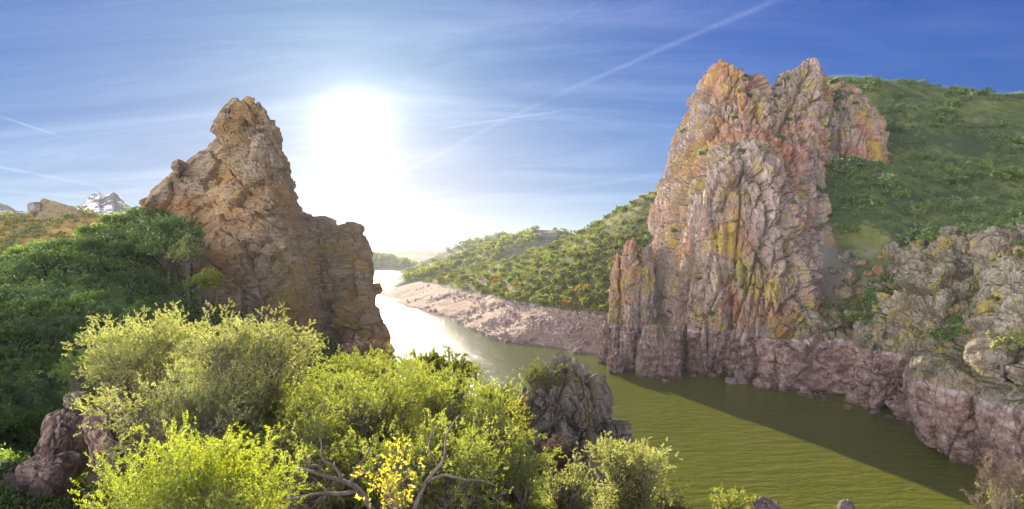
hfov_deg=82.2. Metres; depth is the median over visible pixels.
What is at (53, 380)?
scrub bush
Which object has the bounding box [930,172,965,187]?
hill shrub
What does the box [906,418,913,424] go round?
fallen block
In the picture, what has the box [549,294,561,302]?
oak tree
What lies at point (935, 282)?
rock crag
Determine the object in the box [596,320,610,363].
rock pillar
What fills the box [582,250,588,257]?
oak tree
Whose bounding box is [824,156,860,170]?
hill shrub
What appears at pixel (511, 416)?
olive bush
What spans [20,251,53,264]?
scrub bush
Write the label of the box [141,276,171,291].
scrub bush
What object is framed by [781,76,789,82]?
ledge shrub
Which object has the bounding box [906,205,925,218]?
hill shrub
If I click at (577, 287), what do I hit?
oak tree
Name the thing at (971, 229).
hill shrub
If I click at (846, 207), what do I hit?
hill shrub
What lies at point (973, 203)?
hill shrub
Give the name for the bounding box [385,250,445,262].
distant hills
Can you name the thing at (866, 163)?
hill shrub
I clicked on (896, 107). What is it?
hill shrub
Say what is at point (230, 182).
rock crag
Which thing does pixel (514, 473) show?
olive tree
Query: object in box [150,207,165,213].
scrub bush
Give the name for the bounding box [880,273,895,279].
hill shrub
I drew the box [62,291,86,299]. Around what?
scrub bush
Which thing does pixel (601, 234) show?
oak tree
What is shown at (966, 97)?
hill shrub
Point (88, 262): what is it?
scrub bush
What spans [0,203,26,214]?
snowy ridge
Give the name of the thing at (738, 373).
boulder
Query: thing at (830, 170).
hill shrub
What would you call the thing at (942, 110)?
hill shrub
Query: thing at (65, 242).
scrub bush
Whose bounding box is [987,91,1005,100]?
hill shrub
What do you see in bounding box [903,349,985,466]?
boulder
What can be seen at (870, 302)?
ledge shrub
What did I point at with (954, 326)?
ledge shrub
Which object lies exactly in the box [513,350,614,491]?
rock outcrop
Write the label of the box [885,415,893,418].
fallen block
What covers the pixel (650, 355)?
rock pillar
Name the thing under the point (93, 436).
boulder
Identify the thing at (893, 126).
hill shrub
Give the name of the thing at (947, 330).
ledge shrub
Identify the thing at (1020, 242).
ledge shrub
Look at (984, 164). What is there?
hill shrub
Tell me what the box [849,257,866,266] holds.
slope rock
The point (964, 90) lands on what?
hill shrub
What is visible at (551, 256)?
oak tree
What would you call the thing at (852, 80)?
hill shrub
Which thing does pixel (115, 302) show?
scrub bush
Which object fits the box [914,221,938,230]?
hill shrub
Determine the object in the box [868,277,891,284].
hill shrub
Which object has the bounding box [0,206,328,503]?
scrub
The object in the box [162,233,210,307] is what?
oak tree
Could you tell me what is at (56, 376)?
scrub bush
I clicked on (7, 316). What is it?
scrub bush
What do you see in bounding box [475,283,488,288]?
oak tree
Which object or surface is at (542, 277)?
oak tree
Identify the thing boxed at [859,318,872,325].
ledge shrub
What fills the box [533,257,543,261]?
oak tree
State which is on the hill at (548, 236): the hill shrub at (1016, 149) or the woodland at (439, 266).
the woodland at (439, 266)
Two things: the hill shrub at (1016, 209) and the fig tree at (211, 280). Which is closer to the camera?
the fig tree at (211, 280)
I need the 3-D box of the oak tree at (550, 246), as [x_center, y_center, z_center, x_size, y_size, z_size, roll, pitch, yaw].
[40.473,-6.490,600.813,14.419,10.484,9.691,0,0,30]
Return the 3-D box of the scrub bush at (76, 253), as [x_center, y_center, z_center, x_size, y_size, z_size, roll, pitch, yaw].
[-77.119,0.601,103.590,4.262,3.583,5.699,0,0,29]
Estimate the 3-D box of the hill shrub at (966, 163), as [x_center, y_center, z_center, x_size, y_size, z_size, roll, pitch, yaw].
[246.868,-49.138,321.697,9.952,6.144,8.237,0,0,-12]
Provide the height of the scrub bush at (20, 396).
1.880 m
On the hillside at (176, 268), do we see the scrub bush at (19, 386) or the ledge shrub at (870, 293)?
the scrub bush at (19, 386)
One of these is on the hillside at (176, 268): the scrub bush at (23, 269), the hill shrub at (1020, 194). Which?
the scrub bush at (23, 269)
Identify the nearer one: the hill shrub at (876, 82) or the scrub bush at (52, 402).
the scrub bush at (52, 402)
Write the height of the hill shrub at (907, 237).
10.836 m
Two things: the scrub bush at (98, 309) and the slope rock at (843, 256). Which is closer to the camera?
the scrub bush at (98, 309)
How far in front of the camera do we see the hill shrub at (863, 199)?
272.08 m
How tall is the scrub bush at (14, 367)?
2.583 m
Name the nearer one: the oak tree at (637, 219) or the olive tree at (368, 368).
the olive tree at (368, 368)
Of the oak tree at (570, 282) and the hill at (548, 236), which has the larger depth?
the hill at (548, 236)
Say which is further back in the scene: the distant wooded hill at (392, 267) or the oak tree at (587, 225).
the distant wooded hill at (392, 267)
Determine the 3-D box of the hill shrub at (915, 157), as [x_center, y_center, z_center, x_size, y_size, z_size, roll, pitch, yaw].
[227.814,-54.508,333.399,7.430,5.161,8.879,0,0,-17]
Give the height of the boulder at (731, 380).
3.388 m
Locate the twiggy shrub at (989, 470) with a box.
[960,448,1023,508]
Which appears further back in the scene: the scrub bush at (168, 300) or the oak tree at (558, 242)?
the oak tree at (558, 242)
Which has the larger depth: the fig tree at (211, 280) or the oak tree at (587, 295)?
the oak tree at (587, 295)
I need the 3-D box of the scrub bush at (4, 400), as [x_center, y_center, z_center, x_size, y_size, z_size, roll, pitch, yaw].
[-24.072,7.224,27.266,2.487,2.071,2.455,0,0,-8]
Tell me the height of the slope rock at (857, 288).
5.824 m
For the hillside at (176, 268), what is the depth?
107.22 m
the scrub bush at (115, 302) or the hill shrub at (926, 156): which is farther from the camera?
the hill shrub at (926, 156)
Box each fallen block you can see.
[662,378,668,383]
[843,405,852,409]
[869,409,879,415]
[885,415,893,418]
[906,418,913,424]
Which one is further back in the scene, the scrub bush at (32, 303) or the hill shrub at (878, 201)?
the hill shrub at (878, 201)
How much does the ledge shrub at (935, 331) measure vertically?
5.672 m
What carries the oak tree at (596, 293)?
on the wooded hillside at (452, 309)
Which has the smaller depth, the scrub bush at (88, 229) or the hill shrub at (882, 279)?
the scrub bush at (88, 229)
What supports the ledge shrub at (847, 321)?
on the rock crag at (935, 282)
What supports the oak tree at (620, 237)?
on the wooded hillside at (452, 309)
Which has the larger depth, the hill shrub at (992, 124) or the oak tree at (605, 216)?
the oak tree at (605, 216)
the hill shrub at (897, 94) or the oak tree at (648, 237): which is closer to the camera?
the hill shrub at (897, 94)
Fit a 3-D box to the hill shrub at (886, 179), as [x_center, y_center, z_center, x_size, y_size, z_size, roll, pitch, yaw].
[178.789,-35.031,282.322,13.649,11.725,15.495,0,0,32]
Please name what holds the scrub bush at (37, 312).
on the hillside at (176, 268)
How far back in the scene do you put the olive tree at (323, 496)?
14.05 m
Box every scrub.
[0,205,106,255]
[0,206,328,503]
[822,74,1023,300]
[824,87,1023,234]
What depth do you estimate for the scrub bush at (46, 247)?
109.40 m
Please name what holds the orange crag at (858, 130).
on the green hillside at (869, 249)
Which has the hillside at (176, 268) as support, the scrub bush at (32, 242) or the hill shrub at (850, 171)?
the scrub bush at (32, 242)
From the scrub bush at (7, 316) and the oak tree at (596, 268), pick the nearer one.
the scrub bush at (7, 316)
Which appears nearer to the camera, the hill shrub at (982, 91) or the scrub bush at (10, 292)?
the scrub bush at (10, 292)
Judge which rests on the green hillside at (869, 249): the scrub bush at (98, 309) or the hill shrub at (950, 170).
the hill shrub at (950, 170)
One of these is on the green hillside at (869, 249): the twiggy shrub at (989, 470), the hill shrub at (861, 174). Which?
the hill shrub at (861, 174)
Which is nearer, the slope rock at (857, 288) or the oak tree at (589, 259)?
the slope rock at (857, 288)
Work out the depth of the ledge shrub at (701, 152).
262.58 m
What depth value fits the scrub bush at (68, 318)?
54.54 m
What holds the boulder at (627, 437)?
on the rock outcrop
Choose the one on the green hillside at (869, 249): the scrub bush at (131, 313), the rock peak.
the rock peak
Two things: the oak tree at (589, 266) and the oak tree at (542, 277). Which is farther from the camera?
the oak tree at (542, 277)
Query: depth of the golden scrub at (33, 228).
386.98 m
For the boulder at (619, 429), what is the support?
on the rock outcrop
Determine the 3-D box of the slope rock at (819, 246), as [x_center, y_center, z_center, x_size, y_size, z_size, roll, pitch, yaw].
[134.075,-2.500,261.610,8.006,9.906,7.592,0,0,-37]
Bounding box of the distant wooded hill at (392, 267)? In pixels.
[372,255,411,269]
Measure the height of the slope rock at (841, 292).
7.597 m
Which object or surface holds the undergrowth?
on the hillside at (176, 268)
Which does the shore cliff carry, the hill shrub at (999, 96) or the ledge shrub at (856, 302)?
the ledge shrub at (856, 302)
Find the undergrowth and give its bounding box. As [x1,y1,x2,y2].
[0,206,612,508]
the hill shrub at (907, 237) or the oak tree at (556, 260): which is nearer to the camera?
the hill shrub at (907, 237)
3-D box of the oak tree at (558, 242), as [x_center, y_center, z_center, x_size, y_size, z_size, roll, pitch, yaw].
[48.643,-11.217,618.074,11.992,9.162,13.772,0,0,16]
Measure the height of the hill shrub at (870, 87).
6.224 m
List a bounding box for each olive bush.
[487,382,515,448]
[493,396,530,462]
[527,448,619,508]
[576,430,682,508]
[637,465,692,508]
[966,275,979,287]
[984,325,1023,355]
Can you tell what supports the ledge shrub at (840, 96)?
on the orange crag at (858, 130)
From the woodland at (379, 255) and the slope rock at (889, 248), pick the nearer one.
the slope rock at (889, 248)
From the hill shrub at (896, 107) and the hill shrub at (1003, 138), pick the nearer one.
the hill shrub at (1003, 138)
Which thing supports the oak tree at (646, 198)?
on the wooded hillside at (452, 309)
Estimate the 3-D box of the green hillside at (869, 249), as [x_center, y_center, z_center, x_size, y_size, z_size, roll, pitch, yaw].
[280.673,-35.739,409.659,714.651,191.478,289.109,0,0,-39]
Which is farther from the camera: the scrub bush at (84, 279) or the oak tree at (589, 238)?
the oak tree at (589, 238)
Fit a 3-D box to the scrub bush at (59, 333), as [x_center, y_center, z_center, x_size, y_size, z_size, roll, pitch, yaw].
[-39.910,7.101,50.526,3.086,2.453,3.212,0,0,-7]
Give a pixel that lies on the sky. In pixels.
(418, 124)
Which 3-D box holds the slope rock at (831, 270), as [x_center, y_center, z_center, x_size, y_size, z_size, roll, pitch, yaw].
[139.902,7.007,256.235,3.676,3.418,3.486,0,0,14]
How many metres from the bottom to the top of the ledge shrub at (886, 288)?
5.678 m
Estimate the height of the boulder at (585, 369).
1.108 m
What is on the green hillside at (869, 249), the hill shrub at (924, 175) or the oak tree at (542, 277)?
the hill shrub at (924, 175)
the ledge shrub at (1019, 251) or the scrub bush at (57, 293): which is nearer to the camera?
the scrub bush at (57, 293)
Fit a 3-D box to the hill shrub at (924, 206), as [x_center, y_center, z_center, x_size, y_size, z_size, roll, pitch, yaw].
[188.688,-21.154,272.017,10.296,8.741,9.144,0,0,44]
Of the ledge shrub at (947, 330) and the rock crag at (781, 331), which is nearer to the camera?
the ledge shrub at (947, 330)
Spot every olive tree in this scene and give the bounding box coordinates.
[38,340,139,411]
[60,300,217,482]
[70,357,262,508]
[156,353,289,490]
[165,298,328,508]
[237,401,362,503]
[252,415,495,508]
[266,364,346,488]
[270,349,463,508]
[301,343,437,462]
[314,407,520,508]
[386,359,547,508]
[449,426,562,508]
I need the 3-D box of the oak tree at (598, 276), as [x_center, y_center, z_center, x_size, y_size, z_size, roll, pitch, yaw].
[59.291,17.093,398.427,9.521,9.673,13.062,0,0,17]
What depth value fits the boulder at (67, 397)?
24.74 m
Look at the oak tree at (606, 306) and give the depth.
342.25 m
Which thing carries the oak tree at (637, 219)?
on the wooded hillside at (452, 309)
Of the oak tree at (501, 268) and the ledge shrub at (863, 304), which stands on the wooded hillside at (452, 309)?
the oak tree at (501, 268)
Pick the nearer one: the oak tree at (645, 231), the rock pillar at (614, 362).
the rock pillar at (614, 362)
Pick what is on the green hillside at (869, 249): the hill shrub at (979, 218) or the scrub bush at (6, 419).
the hill shrub at (979, 218)
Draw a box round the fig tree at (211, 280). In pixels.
[182,266,233,333]
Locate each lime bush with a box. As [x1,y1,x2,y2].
[67,408,315,508]
[709,485,757,508]
[975,482,1023,508]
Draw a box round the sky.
[0,0,1023,251]
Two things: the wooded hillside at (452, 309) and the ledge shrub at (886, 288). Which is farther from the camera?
the wooded hillside at (452, 309)
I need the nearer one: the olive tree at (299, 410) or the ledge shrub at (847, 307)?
the olive tree at (299, 410)
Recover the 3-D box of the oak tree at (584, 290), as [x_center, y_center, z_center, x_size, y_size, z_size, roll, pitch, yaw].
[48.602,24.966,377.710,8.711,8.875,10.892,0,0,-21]
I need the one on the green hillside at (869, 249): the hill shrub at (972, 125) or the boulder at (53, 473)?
the hill shrub at (972, 125)
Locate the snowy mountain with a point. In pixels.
(108, 204)
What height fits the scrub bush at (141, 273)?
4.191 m
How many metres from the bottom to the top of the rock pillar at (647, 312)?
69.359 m
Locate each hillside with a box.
[0,212,102,253]
[0,214,607,508]
[378,191,656,355]
[821,76,1023,309]
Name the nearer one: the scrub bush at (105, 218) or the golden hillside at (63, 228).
the scrub bush at (105, 218)
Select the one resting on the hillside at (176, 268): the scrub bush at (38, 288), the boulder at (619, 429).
the scrub bush at (38, 288)
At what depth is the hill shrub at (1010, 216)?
246.76 m
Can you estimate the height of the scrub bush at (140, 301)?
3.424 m
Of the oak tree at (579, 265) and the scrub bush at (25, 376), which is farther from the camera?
the oak tree at (579, 265)
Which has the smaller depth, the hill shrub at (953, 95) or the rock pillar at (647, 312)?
the rock pillar at (647, 312)
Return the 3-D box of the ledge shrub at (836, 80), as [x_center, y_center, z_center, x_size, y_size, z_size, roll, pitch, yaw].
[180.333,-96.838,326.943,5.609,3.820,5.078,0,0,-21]
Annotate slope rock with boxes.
[812,240,822,257]
[828,267,836,273]
[832,284,854,301]
[837,250,849,262]
[839,267,857,285]
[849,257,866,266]
[853,285,866,296]
[863,270,874,276]
[872,263,885,276]
[882,241,900,259]
[887,263,900,274]
[894,246,915,265]
[906,239,925,251]
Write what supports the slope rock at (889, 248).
on the green hillside at (869, 249)
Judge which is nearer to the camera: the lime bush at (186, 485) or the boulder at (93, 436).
the lime bush at (186, 485)
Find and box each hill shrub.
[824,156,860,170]
[825,168,839,174]
[825,171,835,180]
[831,162,857,176]
[839,203,851,210]
[843,223,859,234]
[845,193,875,206]
[848,153,873,170]
[849,78,856,83]
[851,180,863,187]
[856,171,871,180]
[860,84,872,91]
[865,78,881,86]
[868,170,899,189]
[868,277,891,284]
[873,159,884,166]
[875,198,886,205]
[880,103,906,113]
[880,212,893,218]
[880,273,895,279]
[882,186,910,198]
[886,121,905,132]
[889,92,903,97]
[893,77,908,83]
[895,224,938,242]
[899,168,918,177]
[900,209,914,216]
[904,79,915,86]
[905,154,919,160]
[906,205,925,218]
[907,200,931,213]
[913,152,930,161]
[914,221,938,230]
[917,172,931,177]
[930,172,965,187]
[934,105,960,115]
[935,113,951,123]
[940,164,973,176]
[942,155,955,161]
[943,85,974,95]
[943,201,964,214]
[944,93,957,97]
[944,98,960,107]
[950,195,985,210]
[953,160,974,166]
[953,185,967,189]
[955,94,974,101]
[956,223,977,236]
[957,102,965,107]
[961,210,987,223]
[962,224,981,235]
[963,121,982,129]
[967,213,995,224]
[968,170,984,177]
[972,159,997,172]
[975,87,994,95]
[975,179,990,184]
[977,196,991,201]
[978,222,1012,231]
[984,218,1016,226]
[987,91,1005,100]
[989,121,1001,127]
[989,165,1023,180]
[995,119,1011,127]
[995,218,1021,225]
[999,135,1010,140]
[1000,214,1018,218]
[1001,145,1021,152]
[1005,201,1023,219]
[1006,133,1023,146]
[1009,189,1023,200]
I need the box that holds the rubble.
[398,284,639,353]
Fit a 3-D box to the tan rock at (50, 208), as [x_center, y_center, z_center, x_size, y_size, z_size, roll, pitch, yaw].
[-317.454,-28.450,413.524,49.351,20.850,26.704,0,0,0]
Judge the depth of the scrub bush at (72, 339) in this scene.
49.67 m
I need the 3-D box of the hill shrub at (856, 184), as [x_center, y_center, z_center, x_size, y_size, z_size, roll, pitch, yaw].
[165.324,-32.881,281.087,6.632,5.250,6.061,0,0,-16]
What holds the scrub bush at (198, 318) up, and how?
on the hillside at (176, 268)
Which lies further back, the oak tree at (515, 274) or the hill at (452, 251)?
the hill at (452, 251)
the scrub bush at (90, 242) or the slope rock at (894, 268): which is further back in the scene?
the slope rock at (894, 268)
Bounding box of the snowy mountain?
[81,191,129,216]
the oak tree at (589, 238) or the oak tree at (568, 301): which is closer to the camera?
the oak tree at (568, 301)
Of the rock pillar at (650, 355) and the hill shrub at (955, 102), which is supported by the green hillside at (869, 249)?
the hill shrub at (955, 102)
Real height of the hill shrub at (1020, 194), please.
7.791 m
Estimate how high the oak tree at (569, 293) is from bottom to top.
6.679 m
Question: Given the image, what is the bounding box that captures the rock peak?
[647,57,836,378]
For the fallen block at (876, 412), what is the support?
in the water
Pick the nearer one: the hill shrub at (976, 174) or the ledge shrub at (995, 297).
the ledge shrub at (995, 297)
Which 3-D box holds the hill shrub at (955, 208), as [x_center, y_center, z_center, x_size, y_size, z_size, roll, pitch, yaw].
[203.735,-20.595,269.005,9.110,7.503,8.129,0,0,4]
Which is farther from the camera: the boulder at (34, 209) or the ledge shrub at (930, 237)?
the boulder at (34, 209)
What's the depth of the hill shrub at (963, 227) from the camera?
240.09 m
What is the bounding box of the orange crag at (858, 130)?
[828,77,892,163]
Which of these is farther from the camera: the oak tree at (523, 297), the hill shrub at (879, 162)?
the oak tree at (523, 297)
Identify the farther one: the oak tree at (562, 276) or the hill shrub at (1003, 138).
the oak tree at (562, 276)
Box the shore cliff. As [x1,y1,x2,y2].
[757,230,1023,492]
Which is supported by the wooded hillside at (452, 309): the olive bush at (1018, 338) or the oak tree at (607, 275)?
the oak tree at (607, 275)
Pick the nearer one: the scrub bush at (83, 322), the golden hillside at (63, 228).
the scrub bush at (83, 322)
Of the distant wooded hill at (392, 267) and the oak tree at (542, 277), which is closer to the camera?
the oak tree at (542, 277)
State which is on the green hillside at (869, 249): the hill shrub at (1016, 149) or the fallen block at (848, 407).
the hill shrub at (1016, 149)
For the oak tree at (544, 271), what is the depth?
468.69 m
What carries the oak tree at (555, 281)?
on the wooded hillside at (452, 309)
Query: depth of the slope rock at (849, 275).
253.03 m
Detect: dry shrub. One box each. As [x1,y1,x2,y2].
[336,334,398,382]
[535,432,583,494]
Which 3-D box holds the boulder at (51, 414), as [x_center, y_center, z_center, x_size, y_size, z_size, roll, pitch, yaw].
[-16.070,6.016,20.998,1.312,1.012,1.075,0,0,0]
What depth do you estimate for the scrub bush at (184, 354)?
57.45 m
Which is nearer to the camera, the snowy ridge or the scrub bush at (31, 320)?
the scrub bush at (31, 320)
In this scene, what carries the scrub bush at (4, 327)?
on the hillside at (176, 268)
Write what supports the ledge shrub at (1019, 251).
on the shore cliff
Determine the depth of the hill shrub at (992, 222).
236.65 m
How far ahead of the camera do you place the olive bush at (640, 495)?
21.58 m
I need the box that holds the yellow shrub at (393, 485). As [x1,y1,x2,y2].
[349,434,424,508]
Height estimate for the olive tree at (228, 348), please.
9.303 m
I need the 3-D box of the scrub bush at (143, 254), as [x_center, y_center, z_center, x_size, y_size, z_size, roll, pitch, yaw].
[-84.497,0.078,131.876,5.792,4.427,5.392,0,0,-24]
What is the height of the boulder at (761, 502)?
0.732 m
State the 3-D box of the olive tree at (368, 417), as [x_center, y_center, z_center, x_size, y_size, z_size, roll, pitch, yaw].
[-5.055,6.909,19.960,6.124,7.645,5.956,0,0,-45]
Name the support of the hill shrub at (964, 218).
on the green hillside at (869, 249)
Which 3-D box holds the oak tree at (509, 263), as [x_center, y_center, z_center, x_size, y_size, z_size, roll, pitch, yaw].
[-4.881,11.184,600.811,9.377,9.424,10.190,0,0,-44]
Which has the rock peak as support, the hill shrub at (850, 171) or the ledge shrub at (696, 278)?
the ledge shrub at (696, 278)
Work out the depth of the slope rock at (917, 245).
243.93 m
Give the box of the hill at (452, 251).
[397,234,502,279]
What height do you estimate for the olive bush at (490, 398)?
7.792 m
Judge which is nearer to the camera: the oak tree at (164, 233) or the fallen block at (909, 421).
the oak tree at (164, 233)
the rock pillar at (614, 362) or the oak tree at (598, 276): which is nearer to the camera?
the rock pillar at (614, 362)
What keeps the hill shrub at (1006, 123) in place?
on the green hillside at (869, 249)
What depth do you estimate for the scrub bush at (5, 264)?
90.34 m
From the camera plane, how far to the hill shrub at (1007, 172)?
292.89 m
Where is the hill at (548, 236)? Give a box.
[393,230,574,286]
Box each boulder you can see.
[3,451,81,498]
[27,202,42,216]
[34,406,89,475]
[40,409,81,434]
[63,391,92,409]
[82,397,147,487]
[516,387,532,400]
[581,364,588,375]
[607,420,631,440]
[621,433,632,445]
[725,377,747,383]
[734,369,743,378]
[751,496,782,508]
[837,499,855,508]
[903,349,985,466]
[974,381,1023,475]
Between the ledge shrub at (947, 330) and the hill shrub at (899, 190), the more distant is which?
the hill shrub at (899, 190)
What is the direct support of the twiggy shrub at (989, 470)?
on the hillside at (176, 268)
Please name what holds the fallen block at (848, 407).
in the water
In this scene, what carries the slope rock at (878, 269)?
on the green hillside at (869, 249)
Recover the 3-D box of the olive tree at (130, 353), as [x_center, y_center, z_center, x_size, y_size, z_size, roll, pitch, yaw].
[-15.610,6.629,24.992,5.594,9.263,5.822,0,0,0]
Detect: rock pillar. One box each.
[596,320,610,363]
[606,351,623,373]
[607,253,622,356]
[618,240,641,354]
[621,331,640,371]
[635,323,666,378]
[638,244,656,333]
[662,328,683,378]
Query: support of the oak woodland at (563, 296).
on the wooded hillside at (452, 309)
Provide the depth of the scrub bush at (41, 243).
113.08 m
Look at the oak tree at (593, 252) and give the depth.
453.55 m
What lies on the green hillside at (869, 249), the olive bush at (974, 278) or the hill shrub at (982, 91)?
the hill shrub at (982, 91)
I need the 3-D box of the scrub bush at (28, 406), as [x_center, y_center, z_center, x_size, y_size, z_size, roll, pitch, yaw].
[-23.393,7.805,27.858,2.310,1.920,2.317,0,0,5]
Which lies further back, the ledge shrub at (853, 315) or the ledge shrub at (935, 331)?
the ledge shrub at (853, 315)
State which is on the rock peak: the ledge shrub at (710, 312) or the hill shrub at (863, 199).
the ledge shrub at (710, 312)
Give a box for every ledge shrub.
[693,275,701,281]
[698,150,705,155]
[707,310,716,316]
[774,135,785,138]
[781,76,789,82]
[823,301,836,307]
[831,76,839,83]
[835,94,845,100]
[841,304,852,309]
[841,314,855,325]
[843,296,866,306]
[847,311,870,323]
[856,305,871,311]
[857,310,874,318]
[858,288,884,298]
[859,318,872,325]
[860,302,869,308]
[865,286,880,290]
[866,297,877,306]
[867,312,878,318]
[881,285,896,294]
[919,231,939,244]
[923,325,955,341]
[937,327,959,338]
[945,332,958,341]
[946,313,963,323]
[951,319,965,334]
[957,322,976,341]
[967,288,979,296]
[989,295,1000,300]
[1013,239,1023,246]
[1014,245,1023,257]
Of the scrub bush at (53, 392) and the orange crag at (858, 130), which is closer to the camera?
the scrub bush at (53, 392)
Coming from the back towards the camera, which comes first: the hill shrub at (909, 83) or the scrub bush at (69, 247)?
the hill shrub at (909, 83)
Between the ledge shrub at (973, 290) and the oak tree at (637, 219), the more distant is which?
the oak tree at (637, 219)
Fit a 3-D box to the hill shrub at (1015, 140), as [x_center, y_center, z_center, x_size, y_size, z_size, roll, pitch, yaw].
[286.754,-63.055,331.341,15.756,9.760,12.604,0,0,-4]
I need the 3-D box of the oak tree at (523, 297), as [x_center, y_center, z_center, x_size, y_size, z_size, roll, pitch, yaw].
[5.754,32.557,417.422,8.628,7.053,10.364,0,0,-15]
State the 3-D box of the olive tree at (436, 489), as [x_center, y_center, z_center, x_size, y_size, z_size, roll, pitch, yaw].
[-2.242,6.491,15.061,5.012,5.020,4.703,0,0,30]
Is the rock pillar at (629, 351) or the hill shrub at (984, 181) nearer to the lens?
the rock pillar at (629, 351)
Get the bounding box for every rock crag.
[138,96,393,377]
[752,303,839,391]
[866,224,976,376]
[957,220,1023,396]
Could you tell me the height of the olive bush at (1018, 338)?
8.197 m
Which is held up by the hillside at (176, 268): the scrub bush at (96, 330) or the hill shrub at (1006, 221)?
the scrub bush at (96, 330)
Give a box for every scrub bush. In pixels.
[0,254,15,261]
[0,261,13,268]
[0,286,35,300]
[0,311,28,322]
[0,316,33,331]
[0,322,35,339]
[0,354,41,372]
[0,370,47,397]
[0,379,37,398]
[0,389,19,411]
[0,402,52,438]
[0,410,22,432]
[1,386,46,404]
[2,244,33,256]
[3,295,47,307]
[4,261,41,279]
[4,313,54,334]
[6,279,40,288]
[7,367,46,388]
[10,294,56,311]
[11,285,35,293]
[11,397,50,424]
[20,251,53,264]
[20,284,69,298]
[21,240,45,248]
[23,324,69,343]
[24,283,46,291]
[29,303,72,319]
[30,392,62,424]
[32,347,77,372]
[35,244,60,252]
[36,241,59,246]
[36,369,66,381]
[39,311,87,329]
[39,386,62,403]
[40,373,84,386]
[41,378,70,395]
[48,237,83,247]
[49,332,83,352]
[57,242,84,252]
[59,249,92,260]
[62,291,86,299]
[63,273,96,285]
[64,289,104,307]
[64,315,103,332]
[69,255,96,267]
[70,285,107,300]
[73,330,119,354]
[74,222,107,236]
[75,234,106,249]
[75,304,115,314]
[76,327,111,343]
[89,325,129,336]
[90,287,115,298]
[97,213,120,223]
[98,227,118,233]
[100,229,132,242]
[104,297,125,304]
[105,238,135,251]
[108,300,141,314]
[112,308,150,326]
[113,299,155,320]
[125,294,153,307]
[130,266,158,280]
[136,249,150,258]
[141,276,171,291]
[143,299,167,308]
[146,302,177,317]
[148,307,162,322]
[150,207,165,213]
[151,292,184,307]
[155,266,177,277]
[162,319,187,328]
[172,349,196,359]
[189,314,212,326]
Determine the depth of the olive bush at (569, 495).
18.77 m
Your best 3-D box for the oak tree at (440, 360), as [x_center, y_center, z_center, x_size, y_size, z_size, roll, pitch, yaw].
[-4.574,10.613,34.093,5.800,10.768,4.065,0,0,0]
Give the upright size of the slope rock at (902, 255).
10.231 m
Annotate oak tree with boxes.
[118,212,211,285]
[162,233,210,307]
[387,345,481,465]
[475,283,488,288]
[488,288,499,293]
[498,267,506,272]
[499,271,509,276]
[502,261,512,266]
[508,270,520,276]
[514,295,526,301]
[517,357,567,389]
[526,277,538,283]
[532,293,543,300]
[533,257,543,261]
[535,298,546,304]
[539,269,549,274]
[539,275,550,281]
[544,243,555,250]
[544,258,554,263]
[546,253,555,259]
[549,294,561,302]
[550,277,563,285]
[553,240,562,244]
[554,258,562,263]
[554,284,568,293]
[556,268,568,276]
[558,273,571,279]
[559,298,577,306]
[565,277,574,285]
[566,289,576,295]
[570,261,586,271]
[572,251,583,258]
[575,284,592,292]
[578,272,588,279]
[579,287,594,294]
[579,297,593,306]
[581,294,593,299]
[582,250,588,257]
[583,255,596,263]
[586,221,596,228]
[586,236,596,243]
[586,263,597,269]
[588,289,600,298]
[589,248,601,256]
[592,266,603,271]
[592,273,604,282]
[595,232,605,238]
[599,273,610,281]
[601,250,616,258]
[602,302,609,310]
[603,213,612,219]
[607,245,618,249]
[615,234,626,240]
[617,238,626,245]
[623,224,633,230]
[627,233,636,237]
[628,238,642,244]
[629,216,643,223]
[639,229,650,233]
[642,195,653,201]
[644,234,653,241]
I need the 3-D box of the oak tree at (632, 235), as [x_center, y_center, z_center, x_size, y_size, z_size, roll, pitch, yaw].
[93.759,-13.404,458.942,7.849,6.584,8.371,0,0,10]
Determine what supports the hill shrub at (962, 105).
on the green hillside at (869, 249)
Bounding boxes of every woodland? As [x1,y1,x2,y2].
[372,251,418,266]
[403,225,578,281]
[425,188,658,311]
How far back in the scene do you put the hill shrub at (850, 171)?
285.47 m
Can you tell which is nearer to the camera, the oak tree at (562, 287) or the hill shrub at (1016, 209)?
the hill shrub at (1016, 209)
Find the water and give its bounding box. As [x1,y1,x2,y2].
[373,270,1023,508]
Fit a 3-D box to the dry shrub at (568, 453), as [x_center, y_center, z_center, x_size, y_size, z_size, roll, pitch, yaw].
[3.741,16.998,46.079,4.009,5.921,3.787,0,0,8]
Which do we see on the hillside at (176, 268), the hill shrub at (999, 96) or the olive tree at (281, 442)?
the olive tree at (281, 442)
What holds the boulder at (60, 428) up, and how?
on the hillside at (176, 268)
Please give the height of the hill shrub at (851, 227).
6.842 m
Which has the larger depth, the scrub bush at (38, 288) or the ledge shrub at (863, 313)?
the ledge shrub at (863, 313)
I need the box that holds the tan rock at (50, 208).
[36,198,81,221]
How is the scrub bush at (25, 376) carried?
on the hillside at (176, 268)
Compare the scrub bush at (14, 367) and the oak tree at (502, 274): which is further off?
the oak tree at (502, 274)
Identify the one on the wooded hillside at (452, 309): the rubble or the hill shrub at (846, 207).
the rubble

